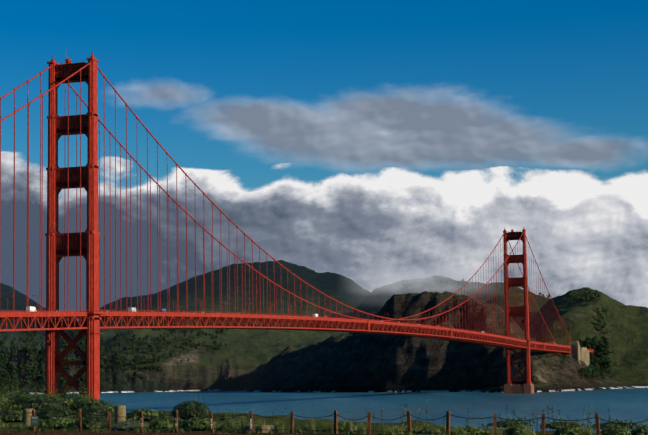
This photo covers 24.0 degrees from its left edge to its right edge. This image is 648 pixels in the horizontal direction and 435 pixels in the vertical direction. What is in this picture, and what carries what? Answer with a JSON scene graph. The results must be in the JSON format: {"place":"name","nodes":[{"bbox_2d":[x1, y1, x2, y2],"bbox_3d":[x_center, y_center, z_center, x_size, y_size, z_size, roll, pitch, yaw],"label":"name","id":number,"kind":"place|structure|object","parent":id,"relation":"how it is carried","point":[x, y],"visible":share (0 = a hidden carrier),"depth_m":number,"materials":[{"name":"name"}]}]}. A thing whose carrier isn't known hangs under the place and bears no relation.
{"place":"outdoors","nodes":[
{"label":"outdoors","id":0,"kind":"place"},
{"bbox_2d":[0,68,568,344],"bbox_3d":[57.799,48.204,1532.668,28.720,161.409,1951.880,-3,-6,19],"label":"suspender cables","id":1,"kind":"object","parent":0,"point":[518,275],"visible":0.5,"depth_m":1018.70,"materials":[{"name":"red metal"}]},
{"bbox_2d":[0,411,600,434],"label":"overlook bluff ground","id":2,"kind":"structure","parent":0,"point":[13,429],"depth_m":56.58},
{"bbox_2d":[30,416,38,431],"bbox_3d":[-10.826,7.809,56.908,0.300,0.786,0.167,0,-6,-11],"label":"interpretive sign","id":3,"kind":"object","parent":2,"relation":"on","point":[34,421],"visible":1,"depth_m":56.89,"materials":[{"name":"grey metal"}]},
{"bbox_2d":[23,405,125,425],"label":"old concrete posts","id":4,"kind":"object","parent":2,"relation":"on","point":[120,410],"visible":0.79,"depth_m":64.67,"materials":[{"name":"beige concrete"}]},
{"bbox_2d":[5,431,297,434],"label":"ground stones","id":5,"kind":"object","parent":2,"relation":"on","point":[219,433],"visible":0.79,"depth_m":51.56,"materials":[{"name":"brown"}]},
{"bbox_2d":[243,425,274,432],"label":"rocks","id":6,"kind":"object","parent":2,"relation":"on","point":[268,427],"visible":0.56,"depth_m":52.64,"materials":[{"name":"grey stone"}]},
{"bbox_2d":[32,409,599,434],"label":"fence posts","id":7,"kind":"object","parent":2,"relation":"on","point":[336,422],"visible":0.98,"depth_m":49.99,"materials":[{"name":"brown wood"}]},
{"bbox_2d":[0,412,647,434],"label":"fence rope","id":8,"kind":"object","parent":7,"relation":"attached to","point":[320,417],"visible":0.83,"depth_m":50.26,"materials":[{"name":"brown fabric"}]},
{"bbox_2d":[0,373,647,434],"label":"coyote brush","id":9,"kind":"object","parent":2,"relation":"on","point":[63,406],"visible":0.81,"depth_m":56.59,"materials":[{"name":"green plant"}]},
{"bbox_2d":[0,260,647,393],"bbox_3d":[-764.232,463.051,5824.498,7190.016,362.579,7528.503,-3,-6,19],"label":"hills","id":10,"kind":"structure","parent":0,"point":[257,360],"depth_m":2847.29,"materials":[{"name":"green plant"}]},
{"bbox_2d":[0,279,611,390],"bbox_3d":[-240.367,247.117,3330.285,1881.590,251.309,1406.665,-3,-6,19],"label":"forest trees","id":11,"kind":"object","parent":10,"relation":"on","point":[606,362],"visible":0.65,"depth_m":3038.01,"materials":[{"name":"green plant"}]},
{"bbox_2d":[373,271,447,289],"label":"cloud","id":12,"kind":"structure","parent":10,"relation":"on","point":[420,279],"depth_m":3177.88,"materials":[{"name":"white"}]},
{"bbox_2d":[517,317,533,323],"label":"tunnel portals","id":13,"kind":"object","parent":10,"relation":"on","point":[520,320],"visible":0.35,"depth_m":2987.22,"materials":[{"name":"concrete"}]},
{"bbox_2d":[548,341,589,365],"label":"bridge anchorage","id":14,"kind":"object","parent":10,"relation":"on","point":[578,353],"visible":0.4,"depth_m":2445.84,"materials":[{"name":"concrete"}]},
{"bbox_2d":[0,0,647,320],"label":"sky","id":15,"kind":"structure","parent":0,"point":[361,141],"materials":[{"name":"blue"}]},
{"bbox_2d":[3,388,647,432],"bbox_3d":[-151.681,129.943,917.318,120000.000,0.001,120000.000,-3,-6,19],"label":"sea water","id":16,"kind":"structure","parent":0,"point":[629,405],"depth_m":1561.05,"materials":[{"name":"blue liquid"}]},
{"bbox_2d":[42,51,106,401],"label":"bridge tower","id":17,"kind":"structure","parent":16,"relation":"in","point":[54,356],"depth_m":926.88,"materials":[{"name":"red metal"}]},
{"bbox_2d":[504,384,533,393],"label":"bridge pier","id":18,"kind":"structure","parent":0,"point":[518,388],"depth_m":2111.69,"materials":[{"name":"brown concrete"}]},
{"bbox_2d":[503,228,531,383],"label":"bridge tower","id":19,"kind":"structure","parent":18,"relation":"on","point":[520,282],"depth_m":2129.18,"materials":[{"name":"red metal"}]},
{"bbox_2d":[0,310,570,352],"bbox_3d":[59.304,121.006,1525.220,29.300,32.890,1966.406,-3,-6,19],"label":"bridge deck","id":20,"kind":"structure","parent":19,"relation":"attached to","point":[414,330],"depth_m":1194.05,"materials":[{"name":"red metal"}]},
{"bbox_2d":[0,306,557,344],"bbox_3d":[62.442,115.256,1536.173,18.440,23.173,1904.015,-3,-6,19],"label":"vehicles","id":21,"kind":"object","parent":20,"relation":"on","point":[30,308],"visible":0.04,"depth_m":991.57,"materials":[{"name":"white paint"}]},
{"bbox_2d":[7,295,564,344],"bbox_3d":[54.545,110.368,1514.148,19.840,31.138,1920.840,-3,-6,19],"label":"lamp posts","id":22,"kind":"object","parent":20,"relation":"on","point":[288,313],"visible":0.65,"depth_m":1339.89,"materials":[{"name":"red metal"}]},
{"bbox_2d":[0,63,571,342],"bbox_3d":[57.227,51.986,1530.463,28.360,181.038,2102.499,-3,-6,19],"label":"suspension cables","id":23,"kind":"object","parent":19,"relation":"attached to","point":[33,100],"visible":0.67,"depth_m":1125.33,"materials":[{"name":"red metal"}]}
]}

